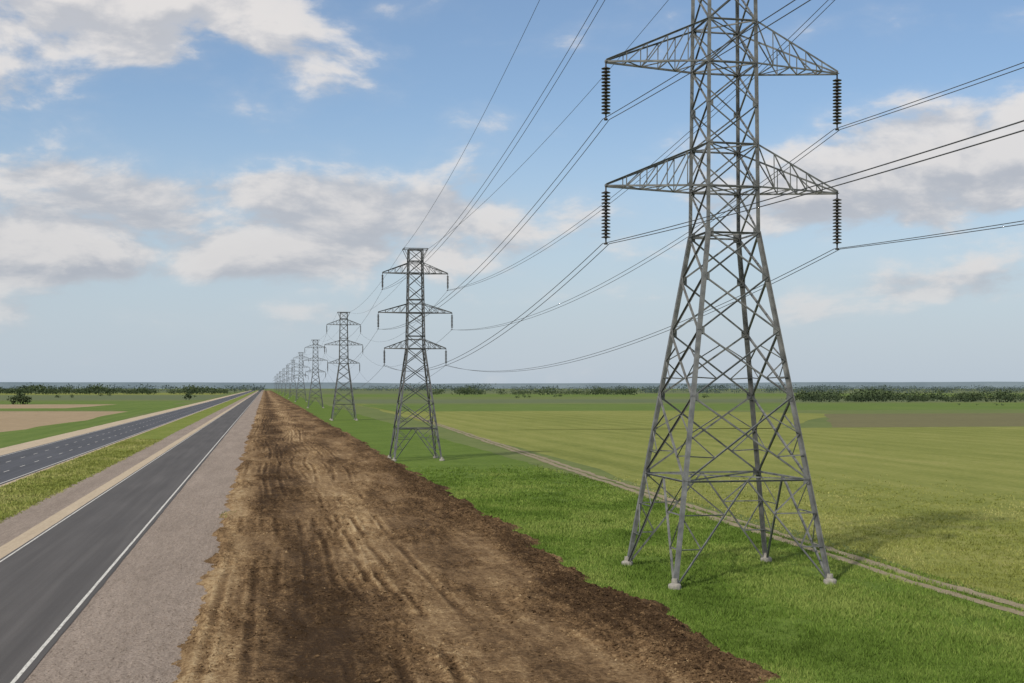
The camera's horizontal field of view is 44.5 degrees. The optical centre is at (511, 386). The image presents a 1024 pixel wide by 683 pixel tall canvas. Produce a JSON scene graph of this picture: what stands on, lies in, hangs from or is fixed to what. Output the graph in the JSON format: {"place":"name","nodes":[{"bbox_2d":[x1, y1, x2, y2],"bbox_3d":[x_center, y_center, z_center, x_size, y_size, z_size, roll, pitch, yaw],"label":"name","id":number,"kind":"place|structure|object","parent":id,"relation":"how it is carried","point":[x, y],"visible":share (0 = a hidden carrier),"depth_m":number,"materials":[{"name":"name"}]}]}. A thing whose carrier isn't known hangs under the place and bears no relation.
{"place":"outdoors","nodes":[
{"label":"outdoors","id":0,"kind":"place"},
{"bbox_2d":[0,404,114,407],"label":"stubble field","id":1,"kind":"structure","parent":0,"point":[42,405],"depth_m":809.89,"materials":[{"name":"beige plant"}]},
{"bbox_2d":[6,392,31,403],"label":"shrub","id":2,"kind":"object","parent":1,"relation":"on","point":[21,397],"visible":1,"depth_m":859.32,"materials":[{"name":"green plant"}]},
{"bbox_2d":[0,411,127,431],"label":"stubble field","id":3,"kind":"structure","parent":0,"point":[15,420],"depth_m":491.32,"materials":[{"name":"beige plant"}]},
{"bbox_2d":[0,404,189,447],"bbox_3d":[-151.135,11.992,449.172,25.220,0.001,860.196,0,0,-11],"label":"green field","id":4,"kind":"structure","parent":0,"point":[10,438],"depth_m":370.13,"materials":[{"name":"green plant"}]},
{"bbox_2d":[0,401,189,410],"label":"green field","id":5,"kind":"structure","parent":0,"point":[128,405],"depth_m":856.53,"materials":[{"name":"green plant"}]},
{"bbox_2d":[0,395,223,399],"bbox_3d":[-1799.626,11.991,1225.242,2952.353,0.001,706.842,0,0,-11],"label":"meadow","id":6,"kind":"structure","parent":0,"point":[115,397],"depth_m":1427.58,"materials":[{"name":"green plant"}]},
{"bbox_2d":[0,393,224,394],"bbox_3d":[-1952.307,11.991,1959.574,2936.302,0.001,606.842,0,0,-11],"label":"crop field","id":7,"kind":"structure","parent":0,"point":[114,394],"depth_m":1998.65,"materials":[{"name":"green plant"}]},
{"bbox_2d":[1,390,243,392],"bbox_3d":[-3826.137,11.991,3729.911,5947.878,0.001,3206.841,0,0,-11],"label":"meadow","id":8,"kind":"structure","parent":0,"point":[164,391],"depth_m":3331.24,"materials":[{"name":"green plant"}]},
{"bbox_2d":[1,383,265,391],"bbox_3d":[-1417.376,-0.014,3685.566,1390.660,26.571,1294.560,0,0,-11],"label":"distant tree row","id":9,"kind":"object","parent":8,"relation":"on","point":[240,387],"visible":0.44,"depth_m":3457.48,"materials":[{"name":"green plant"}]},
{"bbox_2d":[0,393,247,486],"bbox_3d":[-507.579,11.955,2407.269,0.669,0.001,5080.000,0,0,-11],"label":"concrete edge strip","id":10,"kind":"object","parent":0,"point":[97,449],"visible":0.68,"depth_m":226.44,"materials":[{"name":"beige concrete"}]},
{"bbox_2d":[0,390,250,455],"bbox_3d":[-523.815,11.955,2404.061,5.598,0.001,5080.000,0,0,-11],"label":"concrete edge strip","id":11,"kind":"object","parent":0,"point":[15,448],"visible":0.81,"depth_m":321.38,"materials":[{"name":"beige concrete"}]},
{"bbox_2d":[0,390,253,484],"bbox_3d":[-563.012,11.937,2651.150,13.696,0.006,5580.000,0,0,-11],"label":"highway","id":12,"kind":"structure","parent":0,"point":[18,464],"depth_m":255.13,"materials":[{"name":"grey asphalt"}]},
{"bbox_2d":[0,390,257,523],"bbox_3d":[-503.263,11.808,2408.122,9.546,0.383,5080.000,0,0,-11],"label":"median grass","id":13,"kind":"structure","parent":0,"point":[101,464],"depth_m":179.41,"materials":[{"name":"green plant"}]},
{"bbox_2d":[0,390,258,546],"bbox_3d":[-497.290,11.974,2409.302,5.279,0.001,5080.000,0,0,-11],"label":"gravel shoulder","id":14,"kind":"object","parent":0,"point":[11,528],"visible":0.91,"depth_m":144.61},
{"bbox_2d":[0,392,256,558],"bbox_3d":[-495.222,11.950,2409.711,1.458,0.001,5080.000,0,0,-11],"label":"concrete edge strip","id":15,"kind":"object","parent":14,"relation":"on","point":[20,540],"visible":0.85,"depth_m":127.13,"materials":[{"name":"beige concrete"}]},
{"bbox_2d":[0,390,261,682],"bbox_3d":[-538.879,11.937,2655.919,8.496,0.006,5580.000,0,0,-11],"label":"highway","id":16,"kind":"structure","parent":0,"point":[54,577],"depth_m":90.18,"materials":[{"name":"grey asphalt"}]},
{"bbox_2d":[23,390,263,682],"bbox_3d":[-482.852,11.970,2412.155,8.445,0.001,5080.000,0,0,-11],"label":"gravel shoulder","id":17,"kind":"object","parent":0,"point":[214,475],"visible":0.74,"depth_m":71.76},
{"bbox_2d":[27,494,229,682],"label":"gravel stones","id":18,"kind":"object","parent":17,"relation":"on","point":[150,605],"visible":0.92,"depth_m":65.63,"materials":[{"name":"grey gravel"}]},
{"bbox_2d":[172,390,780,682],"bbox_3d":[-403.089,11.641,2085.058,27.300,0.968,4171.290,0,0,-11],"label":"bare earth strip","id":19,"kind":"object","parent":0,"point":[284,431],"visible":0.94,"depth_m":70.54,"materials":[{"name":"brown soil"}]},
{"bbox_2d":[171,461,779,682],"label":"soil clods","id":20,"kind":"object","parent":19,"relation":"on","point":[705,670],"visible":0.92,"depth_m":66.42,"materials":[{"name":"brown soil"}]},
{"bbox_2d":[0,389,1023,603],"bbox_3d":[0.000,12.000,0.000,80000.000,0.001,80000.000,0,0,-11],"label":"ground","id":21,"kind":"structure","parent":0,"point":[444,433],"depth_m":588.25,"materials":[{"name":"green plant"}]},
{"bbox_2d":[0,382,236,393],"bbox_3d":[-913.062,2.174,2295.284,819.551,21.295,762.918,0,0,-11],"label":"distant tree row","id":22,"kind":"object","parent":21,"relation":"on","point":[31,389],"visible":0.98,"depth_m":2135.99,"materials":[{"name":"green plant"}]},
{"bbox_2d":[182,392,195,399],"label":"shrub","id":23,"kind":"object","parent":21,"relation":"on","point":[188,395],"visible":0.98,"depth_m":1151.75,"materials":[{"name":"green plant"}]},
{"bbox_2d":[54,393,1003,404],"bbox_3d":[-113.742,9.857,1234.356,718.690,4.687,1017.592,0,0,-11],"label":"field hedge bushes","id":24,"kind":"object","parent":21,"relation":"on","point":[704,396],"visible":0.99,"depth_m":1392.41,"materials":[{"name":"green plant"}]},
{"bbox_2d":[428,386,640,394],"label":"distant tree row","id":25,"kind":"object","parent":21,"relation":"on","point":[600,390],"visible":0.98,"depth_m":1970.81,"materials":[{"name":"green plant"}]},
{"bbox_2d":[327,383,1023,390],"bbox_3d":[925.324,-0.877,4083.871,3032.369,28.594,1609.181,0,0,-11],"label":"distant tree row","id":26,"kind":"object","parent":21,"relation":"on","point":[657,388],"visible":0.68,"depth_m":3821.95,"materials":[{"name":"green plant"}]},
{"bbox_2d":[638,385,1023,392],"bbox_3d":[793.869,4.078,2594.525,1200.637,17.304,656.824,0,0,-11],"label":"distant tree row","id":27,"kind":"object","parent":21,"relation":"on","point":[896,390],"visible":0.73,"depth_m":2496.03,"materials":[{"name":"green plant"}]},
{"bbox_2d":[794,388,1023,401],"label":"distant tree row","id":28,"kind":"object","parent":21,"relation":"on","point":[868,395],"visible":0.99,"depth_m":1028.49,"materials":[{"name":"green plant"}]},
{"bbox_2d":[0,382,1023,388],"bbox_3d":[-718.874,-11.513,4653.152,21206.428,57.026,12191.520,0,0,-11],"label":"distant hills","id":29,"kind":"structure","parent":0,"point":[331,385],"depth_m":8889.76,"materials":[{"name":"green plant"}]},
{"bbox_2d":[0,0,1023,383],"label":"sky","id":30,"kind":"structure","parent":0,"point":[191,190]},
{"bbox_2d":[356,404,825,429],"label":"crop field","id":31,"kind":"structure","parent":0,"point":[513,420],"depth_m":461.32,"materials":[{"name":"plant"}]},
{"bbox_2d":[273,391,1023,682],"bbox_3d":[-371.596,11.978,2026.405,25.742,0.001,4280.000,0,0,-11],"label":"grass verge","id":32,"kind":"object","parent":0,"point":[377,436],"depth_m":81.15,"materials":[{"name":"plant"}]},
{"bbox_2d":[279,369,287,394],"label":"transmission tower","id":33,"kind":"structure","parent":32,"relation":"on","point":[283,380],"depth_m":1948.81,"materials":[{"name":"metal"}]},
{"bbox_2d":[284,365,292,395],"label":"transmission tower","id":34,"kind":"structure","parent":32,"relation":"on","point":[286,378],"depth_m":1598.32,"materials":[{"name":"metal"}]},
{"bbox_2d":[286,360,298,398],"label":"transmission tower","id":35,"kind":"structure","parent":32,"relation":"on","point":[293,362],"depth_m":1288.68,"materials":[{"name":"metal"}]},
{"bbox_2d":[293,352,307,401],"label":"transmission tower","id":36,"kind":"structure","parent":32,"relation":"on","point":[304,394],"depth_m":1008.80,"materials":[{"name":"metal"}]},
{"bbox_2d":[303,340,327,407],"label":"transmission tower","id":37,"kind":"structure","parent":32,"relation":"on","point":[313,341],"depth_m":712.62,"materials":[{"name":"metal"}]},
{"bbox_2d":[324,312,362,420],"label":"transmission tower","id":38,"kind":"structure","parent":32,"relation":"on","point":[349,378],"depth_m":448.78,"materials":[{"name":"metal"}]},
{"bbox_2d":[377,248,452,460],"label":"transmission tower","id":39,"kind":"structure","parent":32,"relation":"on","point":[407,333],"depth_m":205.11,"materials":[{"name":"metal"}]},
{"bbox_2d":[601,0,841,589],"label":"transmission tower","id":40,"kind":"structure","parent":32,"relation":"on","point":[709,232],"depth_m":79.30,"materials":[{"name":"metal"}]},
{"bbox_2d":[285,0,1023,390],"bbox_3d":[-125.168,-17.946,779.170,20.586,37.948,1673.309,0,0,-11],"label":"power line wires","id":41,"kind":"object","parent":40,"relation":"attached to","point":[699,218],"visible":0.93,"depth_m":83.57,"materials":[{"name":"metal"}]},
{"bbox_2d":[282,390,1023,393],"bbox_3d":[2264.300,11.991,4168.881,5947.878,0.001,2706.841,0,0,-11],"label":"meadow","id":42,"kind":"structure","parent":0,"point":[450,391],"depth_m":3331.24,"materials":[{"name":"green plant"}]},
{"bbox_2d":[307,394,1022,396],"bbox_3d":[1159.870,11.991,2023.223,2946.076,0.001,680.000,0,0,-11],"label":"green field","id":43,"kind":"structure","parent":0,"point":[585,395],"depth_m":1763.50,"materials":[{"name":"green plant"}]},
{"bbox_2d":[332,398,1023,402],"bbox_3d":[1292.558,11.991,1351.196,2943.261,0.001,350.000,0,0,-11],"label":"meadow","id":44,"kind":"structure","parent":0,"point":[556,400],"depth_m":1033.75,"materials":[{"name":"green plant"}]},
{"bbox_2d":[362,403,1023,411],"bbox_3d":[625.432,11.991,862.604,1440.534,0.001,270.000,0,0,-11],"label":"green field","id":45,"kind":"structure","parent":0,"point":[680,407],"depth_m":768.68,"materials":[{"name":"green plant"}]},
{"bbox_2d":[411,416,1023,615],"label":"farm track","id":46,"kind":"structure","parent":0,"point":[971,591],"depth_m":94.92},
{"bbox_2d":[460,427,1023,602],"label":"crop field","id":47,"kind":"structure","parent":0,"point":[985,460],"depth_m":158.64,"materials":[{"name":"plant"}]},
{"bbox_2d":[824,413,1023,426],"bbox_3d":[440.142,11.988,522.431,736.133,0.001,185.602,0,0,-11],"label":"ploughed field","id":48,"kind":"structure","parent":0,"point":[933,420],"depth_m":447.32,"materials":[{"name":"brown soil"}]}
]}

